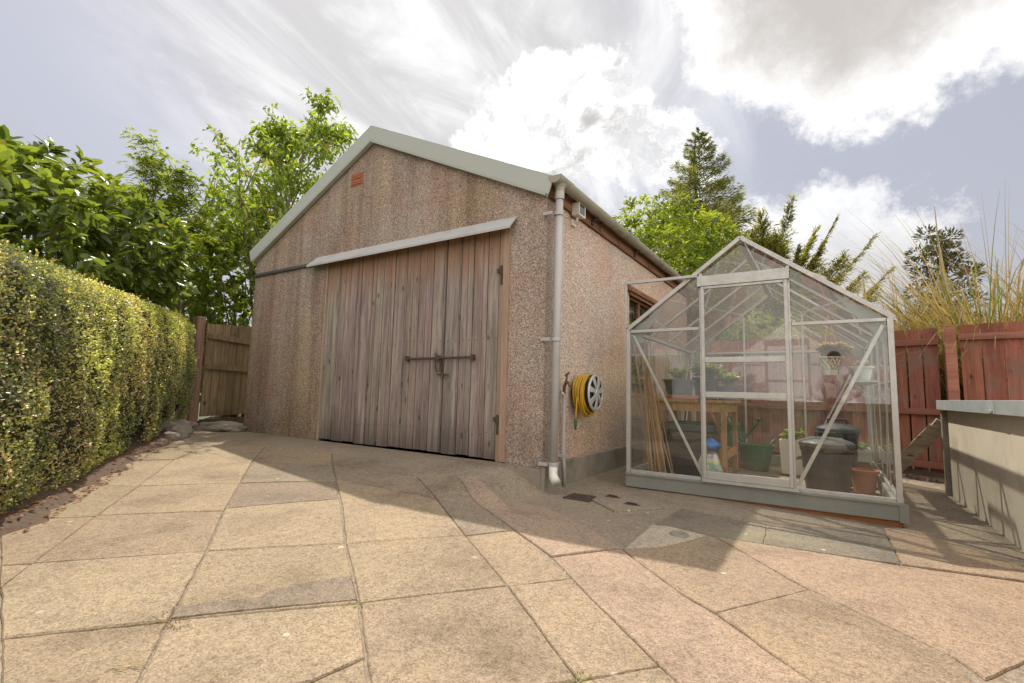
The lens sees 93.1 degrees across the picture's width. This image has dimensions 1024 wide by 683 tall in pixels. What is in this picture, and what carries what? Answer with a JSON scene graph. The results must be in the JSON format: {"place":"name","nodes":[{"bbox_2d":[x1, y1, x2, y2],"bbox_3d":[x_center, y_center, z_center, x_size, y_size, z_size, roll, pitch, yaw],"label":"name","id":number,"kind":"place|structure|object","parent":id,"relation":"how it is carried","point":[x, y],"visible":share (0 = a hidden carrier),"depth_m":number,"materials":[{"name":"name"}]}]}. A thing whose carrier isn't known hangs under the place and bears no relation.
{"place":"outdoors","nodes":[
{"label":"outdoors","id":0,"kind":"place"},
{"bbox_2d":[0,414,1023,682],"bbox_3d":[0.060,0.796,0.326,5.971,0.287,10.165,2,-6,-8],"label":"paving","id":1,"kind":"structure","parent":0,"point":[268,592],"depth_m":1.92,"materials":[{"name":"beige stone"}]},
{"bbox_2d":[0,421,198,538],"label":"soil border","id":2,"kind":"object","parent":1,"relation":"on","point":[34,516],"visible":0.21,"depth_m":3.06,"materials":[{"name":"brown soil"}]},
{"bbox_2d":[0,428,196,530],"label":"leaf litter","id":3,"kind":"object","parent":2,"relation":"on","point":[57,496],"visible":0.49,"depth_m":3.03,"materials":[{"name":"brown plant"}]},
{"bbox_2d":[0,233,199,514],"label":"clipped hedge","id":4,"kind":"object","parent":2,"relation":"on","point":[88,366],"visible":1,"depth_m":3.20,"materials":[{"name":"green plant"}]},
{"bbox_2d":[154,439,168,443],"bbox_3d":[-3.685,1.063,5.084,0.235,0.086,0.141,-2,-7,33],"label":"garden rock","id":5,"kind":"object","parent":2,"relation":"on","point":[163,441],"visible":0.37,"depth_m":5.04,"materials":[{"name":"grey stone"}]},
{"bbox_2d":[155,419,175,431],"bbox_3d":[-4.101,0.995,5.716,0.316,0.164,0.206,-2,-7,33],"label":"garden rock","id":6,"kind":"object","parent":2,"relation":"on","point":[167,423],"visible":0.39,"depth_m":5.64,"materials":[{"name":"grey stone"}]},
{"bbox_2d":[161,431,182,440],"bbox_3d":[-3.787,1.070,5.391,0.262,0.148,0.211,-2,-7,33],"label":"garden rock","id":7,"kind":"object","parent":2,"relation":"on","point":[169,435],"visible":0.62,"depth_m":5.32,"materials":[{"name":"grey stone"}]},
{"bbox_2d":[155,299,191,323],"bbox_3d":[-5.225,0.316,7.307,0.708,1.930,0.101,0,-6,10],"label":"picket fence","id":8,"kind":"object","parent":2,"relation":"on","point":[180,305],"visible":0.13,"depth_m":7.33,"materials":[{"name":"brown wood"}]},
{"bbox_2d":[161,424,191,437],"bbox_3d":[-3.928,1.077,5.671,0.429,0.218,0.268,-2,-7,33],"label":"garden rock","id":9,"kind":"object","parent":2,"relation":"on","point":[184,432],"visible":0.59,"depth_m":5.58,"materials":[{"name":"grey stone"}]},
{"bbox_2d":[175,328,190,418],"bbox_3d":[-4.997,0.556,7.383,0.081,1.460,0.744,5,-7,-27],"label":"hedge","id":10,"kind":"object","parent":2,"relation":"on","point":[177,414],"visible":0.01,"depth_m":7.11,"materials":[{"name":"green plant"}]},
{"bbox_2d":[173,419,193,434],"bbox_3d":[-4.111,1.084,5.944,0.489,0.263,0.318,-2,-7,33],"label":"garden rock","id":11,"kind":"object","parent":2,"relation":"on","point":[184,423],"visible":0.25,"depth_m":5.91,"materials":[{"name":"grey stone"}]},
{"bbox_2d":[169,420,197,427],"bbox_3d":[-4.699,1.213,6.888,0.877,0.212,0.450,-2,-7,33],"label":"stone step","id":12,"kind":"object","parent":2,"relation":"on","point":[194,424],"visible":0.16,"depth_m":6.68,"materials":[{"name":"stone"}]},
{"bbox_2d":[193,421,247,431],"bbox_3d":[-4.041,1.207,6.718,1.299,0.210,0.585,-2,-7,33],"label":"stone step","id":13,"kind":"object","parent":2,"relation":"on","point":[224,426],"visible":0.54,"depth_m":6.40,"materials":[{"name":"stone"}]},
{"bbox_2d":[109,654,147,668],"bbox_3d":[-1.064,0.882,1.332,0.123,0.007,0.052,0,-6,13],"label":"dead twig","id":14,"kind":"object","parent":1,"relation":"on","point":[128,663],"visible":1,"depth_m":1.32,"materials":[{"name":"wood"}]},
{"bbox_2d":[27,126,246,302],"bbox_3d":[-6.074,-0.941,7.764,2.674,4.785,2.980,1,-6,5],"label":"rowan tree","id":15,"kind":"object","parent":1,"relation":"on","point":[150,163],"visible":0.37,"depth_m":8.08,"materials":[{"name":"green plant"}]},
{"bbox_2d":[154,608,190,627],"bbox_3d":[-1.089,0.895,1.568,0.173,0.024,0.096,-2,-7,33],"label":"weed tuft","id":16,"kind":"object","parent":1,"relation":"on","point":[171,619],"visible":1,"depth_m":1.57,"materials":[{"name":"plant"}]},
{"bbox_2d":[185,316,205,422],"bbox_3d":[-4.661,0.468,7.130,0.180,1.682,0.120,-2,-7,33],"label":"gate post","id":17,"kind":"object","parent":1,"relation":"on","point":[199,322],"visible":0.5,"depth_m":7.10,"materials":[{"name":"brown wood"}]},
{"bbox_2d":[199,323,250,416],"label":"timber gate","id":18,"kind":"structure","parent":17,"relation":"attached to","point":[225,372],"depth_m":7.52,"materials":[{"name":"brown wood"}]},
{"bbox_2d":[199,417,243,422],"bbox_3d":[-4.439,1.333,7.654,0.050,0.260,1.193,0,-6,12],"label":"gravel board","id":19,"kind":"object","parent":1,"relation":"on","point":[238,419],"visible":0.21,"depth_m":7.52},
{"bbox_2d":[558,372,570,485],"bbox_3d":[0.454,0.754,4.213,0.076,0.983,0.153,3,-6,-12],"label":"garden tap","id":20,"kind":"object","parent":1,"relation":"on","point":[562,455],"visible":1,"depth_m":4.23,"materials":[{"name":"grey plastic"}]},
{"bbox_2d":[554,665,594,682],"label":"weed tuft","id":21,"kind":"object","parent":1,"relation":"on","point":[580,677],"visible":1,"depth_m":1.38,"materials":[{"name":"green plant"}]},
{"bbox_2d":[563,493,595,501],"bbox_3d":[0.539,1.219,3.780,0.220,0.031,0.190,-2,-7,33],"label":"drain grate","id":22,"kind":"object","parent":1,"relation":"on","point":[581,497],"visible":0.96,"depth_m":3.74,"materials":[{"name":"metal"}]},
{"bbox_2d":[592,488,664,512],"bbox_3d":[0.818,1.224,3.769,0.444,0.046,0.785,3,-6,-12],"label":"inspection cover","id":23,"kind":"object","parent":1,"relation":"on","point":[620,500],"visible":0.94,"depth_m":3.63,"materials":[{"name":"concrete"}]},
{"bbox_2d":[644,375,649,470],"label":"bamboo cane","id":24,"kind":"object","parent":1,"relation":"on","point":[646,433],"visible":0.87,"depth_m":4.45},
{"bbox_2d":[642,359,652,470],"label":"bamboo cane","id":25,"kind":"object","parent":1,"relation":"on","point":[647,419],"visible":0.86,"depth_m":4.47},
{"bbox_2d":[645,382,650,443],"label":"bamboo cane","id":26,"kind":"object","parent":1,"relation":"on","point":[647,406],"visible":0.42,"depth_m":4.58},
{"bbox_2d":[643,393,657,467],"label":"bamboo cane","id":27,"kind":"object","parent":1,"relation":"on","point":[651,434],"visible":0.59,"depth_m":4.48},
{"bbox_2d":[646,369,656,471],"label":"bamboo cane","id":28,"kind":"object","parent":1,"relation":"on","point":[652,428],"visible":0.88,"depth_m":4.43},
{"bbox_2d":[644,372,658,471],"bbox_3d":[1.294,0.789,4.462,0.014,1.017,0.280,3,-6,-14],"label":"bamboo cane","id":29,"kind":"object","parent":1,"relation":"on","point":[649,408],"visible":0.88,"depth_m":4.53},
{"bbox_2d":[646,365,660,471],"bbox_3d":[1.302,0.715,4.459,0.014,1.163,0.253,4,-6,-20],"label":"bamboo cane","id":30,"kind":"object","parent":1,"relation":"on","point":[652,416],"visible":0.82,"depth_m":4.47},
{"bbox_2d":[647,367,659,469],"bbox_3d":[1.309,0.752,4.470,0.014,1.094,0.303,2,-6,-7],"label":"bamboo cane","id":31,"kind":"object","parent":1,"relation":"on","point":[651,402],"visible":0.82,"depth_m":4.52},
{"bbox_2d":[647,370,662,471],"bbox_3d":[1.317,0.732,4.466,0.014,1.133,0.266,4,-6,-23],"label":"bamboo cane","id":32,"kind":"object","parent":1,"relation":"on","point":[655,425],"visible":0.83,"depth_m":4.45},
{"bbox_2d":[650,403,659,471],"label":"bamboo cane","id":33,"kind":"object","parent":1,"relation":"on","point":[655,444],"visible":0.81,"depth_m":4.39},
{"bbox_2d":[648,369,664,472],"bbox_3d":[1.333,0.760,4.452,0.014,1.074,0.291,3,-6,-17],"label":"bamboo cane","id":34,"kind":"object","parent":1,"relation":"on","point":[656,424],"visible":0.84,"depth_m":4.44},
{"bbox_2d":[648,356,664,468],"bbox_3d":[1.346,0.711,4.484,0.012,1.178,0.243,5,-7,-28],"label":"bamboo cane","id":35,"kind":"object","parent":1,"relation":"on","point":[656,406],"visible":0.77,"depth_m":4.50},
{"bbox_2d":[652,390,666,472],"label":"bamboo cane","id":36,"kind":"object","parent":1,"relation":"on","point":[660,439],"visible":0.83,"depth_m":4.40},
{"bbox_2d":[651,392,671,472],"bbox_3d":[1.377,0.863,4.444,0.013,0.873,0.324,4,-7,-26],"label":"bamboo cane","id":37,"kind":"object","parent":1,"relation":"on","point":[664,447],"visible":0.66,"depth_m":4.39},
{"bbox_2d":[650,366,673,473],"bbox_3d":[1.387,0.762,4.459,0.013,1.075,0.300,5,-7,-31],"label":"bamboo cane","id":38,"kind":"object","parent":1,"relation":"on","point":[663,427],"visible":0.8,"depth_m":4.44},
{"bbox_2d":[669,531,688,537],"bbox_3d":[0.969,1.116,2.811,0.110,0.010,0.110,-2,-7,33],"label":"drain ring","id":39,"kind":"object","parent":1,"relation":"on","point":[681,534],"visible":1,"depth_m":2.80,"materials":[{"name":"metal"}]},
{"bbox_2d":[662,420,720,476],"bbox_3d":[1.832,1.095,4.942,0.510,0.545,0.463,-2,-7,33],"label":"storage box","id":40,"kind":"object","parent":1,"relation":"on","point":[683,463],"visible":0.69,"depth_m":4.81,"materials":[{"name":"black plastic"}]},
{"bbox_2d":[654,399,740,473],"bbox_3d":[1.920,0.990,5.012,0.740,0.772,0.717,-2,-7,33],"label":"potting bench","id":41,"kind":"object","parent":1,"relation":"on","point":[723,407],"visible":0.56,"depth_m":4.78,"materials":[{"name":"brown wood"}]},
{"bbox_2d":[661,395,698,399],"bbox_3d":[1.722,0.571,4.971,0.310,0.042,0.270,-2,-7,33],"label":"plant tray","id":42,"kind":"object","parent":41,"relation":"on","point":[690,397],"visible":0.88,"depth_m":4.85,"materials":[{"name":"plastic"}]},
{"bbox_2d":[663,363,695,394],"bbox_3d":[1.722,0.395,4.993,0.324,0.340,0.322,-2,-7,33],"label":"plant pot","id":43,"kind":"object","parent":42,"relation":"on","point":[679,385],"visible":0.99,"depth_m":4.89,"materials":[{"name":"grey plastic"}]},
{"bbox_2d":[690,357,725,399],"bbox_3d":[2.057,0.381,5.051,0.372,0.453,0.362,2,-6,-8],"label":"plant pot","id":44,"kind":"object","parent":41,"relation":"on","point":[711,380],"visible":0.77,"depth_m":4.99,"materials":[{"name":"black plastic"}]},
{"bbox_2d":[711,372,741,400],"bbox_3d":[2.215,0.453,5.020,0.303,0.312,0.308,-2,-7,33],"label":"plant pot","id":45,"kind":"object","parent":41,"relation":"on","point":[728,379],"visible":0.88,"depth_m":4.96,"materials":[{"name":"grey plastic"}]},
{"bbox_2d":[698,449,722,471],"bbox_3d":[1.900,1.163,4.641,0.245,0.347,0.166,-2,-7,33],"label":"compost bag","id":46,"kind":"object","parent":1,"relation":"on","point":[714,463],"visible":0.51,"depth_m":4.58,"materials":[{"name":"plastic"}]},
{"bbox_2d":[707,438,720,448],"bbox_3d":[1.913,0.964,4.623,0.167,0.119,0.137,-2,-7,33],"label":"blue bag","id":47,"kind":"object","parent":46,"relation":"on","point":[712,443],"visible":0.84,"depth_m":4.58,"materials":[{"name":"plastic"}]},
{"bbox_2d":[738,436,775,470],"bbox_3d":[2.787,1.274,5.542,0.421,0.358,0.394,-2,-7,33],"label":"garden trug","id":48,"kind":"object","parent":1,"relation":"on","point":[757,456],"visible":0.9,"depth_m":5.41,"materials":[{"name":"green plastic"}]},
{"bbox_2d":[624,236,909,527],"bbox_3d":[2.545,0.332,4.944,1.972,2.209,2.625,-2,-7,33],"label":"greenhouse","id":49,"kind":"object","parent":1,"relation":"on","point":[692,320],"visible":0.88,"depth_m":4.08,"materials":[{"name":"metal"}]},
{"bbox_2d":[700,279,793,487],"bbox_3d":[1.846,0.314,3.853,0.636,1.582,0.026,-2,-7,33],"label":"sliding door","id":50,"kind":"structure","parent":49,"relation":"in","point":[779,482],"depth_m":3.81,"materials":[{"name":"metal"}]},
{"bbox_2d":[813,315,853,374],"bbox_3d":[3.089,0.031,4.671,0.346,0.587,0.376,-2,-7,33],"label":"hanging basket","id":51,"kind":"object","parent":49,"relation":"hanging from","point":[832,353],"visible":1,"depth_m":4.60,"materials":[{"name":"beige plastic"}]},
{"bbox_2d":[846,380,877,399],"bbox_3d":[3.449,0.492,4.798,0.194,0.165,1.480,-2,-7,33],"label":"glass side shelf","id":52,"kind":"object","parent":49,"relation":"attached to","point":[857,383],"visible":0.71,"depth_m":4.50,"materials":[{"name":"metal"}]},
{"bbox_2d":[851,361,874,379],"bbox_3d":[3.149,0.253,4.350,0.177,0.201,0.173,-2,-7,33],"label":"plant pot","id":53,"kind":"object","parent":52,"relation":"on","point":[865,373],"visible":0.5,"depth_m":4.30,"materials":[{"name":"plastic"}]},
{"bbox_2d":[779,428,805,474],"bbox_3d":[3.055,1.182,5.274,0.270,0.498,0.236,-2,-7,33],"label":"box planter","id":54,"kind":"object","parent":1,"relation":"on","point":[784,449],"visible":0.5,"depth_m":5.22,"materials":[{"name":"beige plastic"}]},
{"bbox_2d":[695,328,943,472],"bbox_3d":[3.860,0.752,6.702,0.070,1.656,3.194,6,-8,-39],"label":"board fence","id":55,"kind":"object","parent":1,"relation":"on","point":[769,428],"visible":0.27,"depth_m":6.42,"materials":[{"name":"red wood"}]},
{"bbox_2d":[796,431,858,492],"bbox_3d":[2.745,1.052,4.229,0.458,0.523,0.423,-2,-7,33],"label":"dustbin","id":56,"kind":"object","parent":1,"relation":"on","point":[830,469],"visible":0.76,"depth_m":4.08,"materials":[{"name":"black plastic"}]},
{"bbox_2d":[815,418,863,486],"bbox_3d":[3.147,1.059,4.674,0.401,0.623,0.358,-2,-7,33],"label":"dustbin","id":57,"kind":"object","parent":1,"relation":"on","point":[847,431],"visible":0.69,"depth_m":4.55,"materials":[{"name":"black plastic"}]},
{"bbox_2d":[858,462,870,468],"bbox_3d":[3.505,1.306,4.891,0.190,0.200,0.100,-2,-7,33],"label":"support brick","id":58,"kind":"object","parent":1,"relation":"on","point":[864,465],"visible":0.07,"depth_m":4.84,"materials":[{"name":"brick"}]},
{"bbox_2d":[858,442,874,462],"bbox_3d":[3.655,1.140,5.095,0.272,0.180,0.670,-2,-7,33],"label":"plant pot","id":59,"kind":"object","parent":58,"relation":"on","point":[865,455],"visible":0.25,"depth_m":4.81,"materials":[{"name":"plastic"}]},
{"bbox_2d":[852,467,879,494],"bbox_3d":[3.103,1.231,4.274,0.234,0.200,0.232,-2,-7,33],"label":"plant pot","id":60,"kind":"object","parent":1,"relation":"on","point":[864,480],"visible":0.85,"depth_m":4.20,"materials":[{"name":"ceramic"}]},
{"bbox_2d":[901,418,941,471],"bbox_3d":[4.007,1.109,4.871,0.100,0.690,0.571,6,-8,-38],"label":"timber prop","id":61,"kind":"object","parent":1,"relation":"on","point":[917,446],"visible":0.56,"depth_m":4.79,"materials":[{"name":"brown wood"}]},
{"bbox_2d":[902,473,944,482],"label":"fence foot soil","id":62,"kind":"structure","parent":1,"relation":"on","point":[917,477],"depth_m":5.36,"materials":[{"name":"brown soil"}]},
{"bbox_2d":[940,411,952,495],"bbox_3d":[4.103,1.069,4.554,0.075,0.830,0.060,-2,-7,33],"label":"wall end post","id":63,"kind":"object","parent":1,"relation":"on","point":[946,454],"depth_m":4.54,"materials":[{"name":"concrete"}]},
{"bbox_2d":[936,400,1023,550],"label":"wall","id":64,"kind":"structure","parent":1,"relation":"on","point":[986,440],"depth_m":3.36,"materials":[{"name":"beige paint"}]},
{"bbox_2d":[957,321,1023,399],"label":"board fence","id":65,"kind":"object","parent":1,"relation":"on","point":[999,385],"visible":0.38,"depth_m":5.26,"materials":[{"name":"red wood"}]},
{"bbox_2d":[0,0,1023,329],"label":"sky","id":66,"kind":"structure","parent":0,"point":[865,108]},
{"bbox_2d":[171,393,929,470],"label":"ground","id":67,"kind":"structure","parent":0,"point":[202,417],"depth_m":14.23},
{"bbox_2d":[0,125,199,311],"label":"laurel bush","id":68,"kind":"object","parent":67,"relation":"on","point":[49,201],"visible":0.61,"depth_m":5.00,"materials":[{"name":"green plant"}]},
{"bbox_2d":[92,217,236,401],"bbox_3d":[-6.731,-0.473,8.716,3.091,4.258,2.855,-2,-7,33],"label":"leafy shrub","id":69,"kind":"object","parent":67,"relation":"on","point":[199,281],"visible":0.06,"depth_m":8.84,"materials":[{"name":"green plant"}]},
{"bbox_2d":[160,203,272,417],"bbox_3d":[-5.203,-0.529,9.378,3.039,4.575,2.711,-2,-7,33],"label":"leafy shrub","id":70,"kind":"object","parent":67,"relation":"on","point":[223,270],"visible":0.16,"depth_m":8.73,"materials":[{"name":"green plant"}]},
{"bbox_2d":[166,169,296,353],"bbox_3d":[-5.811,-0.979,10.801,4.317,5.739,3.619,-2,-7,33],"label":"leafy shrub","id":71,"kind":"object","parent":67,"relation":"on","point":[230,284],"visible":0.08,"depth_m":9.74,"materials":[{"name":"green plant"}]},
{"bbox_2d":[117,86,358,416],"bbox_3d":[-4.605,-1.702,9.416,4.506,6.733,4.741,-2,-7,33],"label":"cherry tree","id":72,"kind":"object","parent":67,"relation":"on","point":[288,147],"visible":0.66,"depth_m":9.27,"materials":[{"name":"green plant"}]},
{"bbox_2d":[243,125,690,491],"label":"garage","id":73,"kind":"structure","parent":67,"relation":"on","point":[410,292],"depth_m":5.01,"materials":[{"name":"concrete"}]},
{"bbox_2d":[319,240,448,451],"bbox_3d":[-1.427,0.033,5.244,1.847,2.142,0.062,-2,-7,33],"label":"timber door","id":74,"kind":"structure","parent":73,"relation":"in","point":[384,308],"depth_m":5.14,"materials":[{"name":"brown wood"}]},
{"bbox_2d":[441,229,501,459],"bbox_3d":[-0.371,-0.012,4.562,0.648,2.141,0.062,-2,-7,33],"label":"timber door","id":75,"kind":"structure","parent":73,"relation":"in","point":[469,406],"depth_m":4.53,"materials":[{"name":"brown wood"}]},
{"bbox_2d":[570,202,585,227],"bbox_3d":[0.624,-1.206,4.624,0.101,0.212,0.144,-2,-7,33],"label":"floodlight","id":76,"kind":"object","parent":73,"relation":"attached to","point":[578,210],"visible":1,"depth_m":4.59,"materials":[{"name":"white plastic"}]},
{"bbox_2d":[571,374,602,410],"bbox_3d":[0.694,0.475,4.506,0.226,0.338,0.338,-2,-7,33],"label":"wheel hose hanger","id":77,"kind":"object","parent":73,"relation":"attached to","point":[593,393],"visible":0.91,"depth_m":4.42,"materials":[{"name":"grey plastic"}]},
{"bbox_2d":[572,374,594,429],"bbox_3d":[0.674,0.555,4.491,0.134,0.507,0.368,-2,-7,33],"label":"garden hose","id":78,"kind":"object","parent":77,"relation":"hanging from","point":[578,395],"visible":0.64,"depth_m":4.38,"materials":[{"name":"yellow plastic"}]},
{"bbox_2d":[629,295,649,381],"bbox_3d":[1.594,-0.021,6.326,0.140,1.060,0.930,-2,-7,33],"label":"window","id":79,"kind":"structure","parent":73,"relation":"in","point":[638,304],"depth_m":6.36,"materials":[{"name":"brown glass"}]},
{"bbox_2d":[611,191,737,341],"bbox_3d":[3.432,-0.587,11.072,3.598,5.473,3.802,5,-7,-32],"label":"tree","id":80,"kind":"object","parent":67,"relation":"on","point":[666,229],"visible":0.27,"depth_m":10.37,"materials":[{"name":"green plant"}]},
{"bbox_2d":[636,127,871,339],"bbox_3d":[7.106,-2.436,17.224,8.460,10.594,9.084,7,-8,-42],"label":"conifer tree","id":81,"kind":"object","parent":67,"relation":"on","point":[692,179],"visible":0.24,"depth_m":16.89,"materials":[{"name":"green plant"}]},
{"bbox_2d":[708,308,805,382],"bbox_3d":[4.494,0.573,9.284,2.498,2.851,1.798,-2,-7,33],"label":"leafy shrub","id":82,"kind":"object","parent":67,"relation":"on","point":[751,318],"visible":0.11,"depth_m":9.15,"materials":[{"name":"green plant"}]},
{"bbox_2d":[711,317,812,422],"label":"tall grass","id":83,"kind":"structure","parent":67,"relation":"on","point":[751,363],"depth_m":7.55,"materials":[{"name":"green plant"}]},
{"bbox_2d":[680,192,898,366],"bbox_3d":[5.968,-0.481,10.867,4.387,5.325,1.771,-2,-7,33],"label":"cypress tree","id":84,"kind":"object","parent":67,"relation":"on","point":[775,244],"visible":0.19,"depth_m":10.53,"materials":[{"name":"green plant"}]},
{"bbox_2d":[735,317,894,419],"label":"tall grass","id":85,"kind":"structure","parent":67,"relation":"on","point":[775,343],"depth_m":6.98,"materials":[{"name":"green plant"}]},
{"bbox_2d":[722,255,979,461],"bbox_3d":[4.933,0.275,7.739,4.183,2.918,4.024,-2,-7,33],"label":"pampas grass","id":86,"kind":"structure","parent":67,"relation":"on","point":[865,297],"depth_m":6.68,"materials":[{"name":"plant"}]},
{"bbox_2d":[765,304,961,439],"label":"tall grass","id":87,"kind":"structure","parent":67,"relation":"on","point":[865,390],"depth_m":6.34,"materials":[{"name":"green plant"}]},
{"bbox_2d":[753,188,1023,417],"bbox_3d":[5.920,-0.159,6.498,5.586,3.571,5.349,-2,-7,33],"label":"pampas grass","id":88,"kind":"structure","parent":67,"relation":"on","point":[945,318],"depth_m":5.93,"materials":[{"name":"plant"}]},
{"bbox_2d":[900,223,988,336],"bbox_3d":[21.095,-0.949,23.874,3.699,9.735,3.968,2,-6,-4],"label":"pine tree","id":89,"kind":"object","parent":67,"relation":"on","point":[945,246],"visible":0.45,"depth_m":23.65,"materials":[{"name":"green plant"}]},
{"bbox_2d":[942,325,959,399],"bbox_3d":[4.905,0.729,5.381,0.100,1.820,0.100,-2,-7,33],"label":"fence post","id":90,"kind":"object","parent":67,"relation":"on","point":[951,369],"visible":0.45,"depth_m":5.40,"materials":[{"name":"red wood"}]},
{"bbox_2d":[720,446,742,466],"bbox_3d":[2.686,1.376,5.859,0.280,0.220,0.280,-2,-7,33],"label":"stand","id":91,"kind":"object","parent":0,"point":[730,463],"visible":0.11,"depth_m":5.81,"materials":[{"name":"brown wood"}]},
{"bbox_2d":[727,416,761,446],"bbox_3d":[2.736,1.075,5.812,0.200,0.367,0.470,5,-7,-28],"label":"watering can","id":92,"kind":"object","parent":91,"relation":"on","point":[729,434],"visible":0.48,"depth_m":5.81,"materials":[{"name":"green plastic"}]}
]}

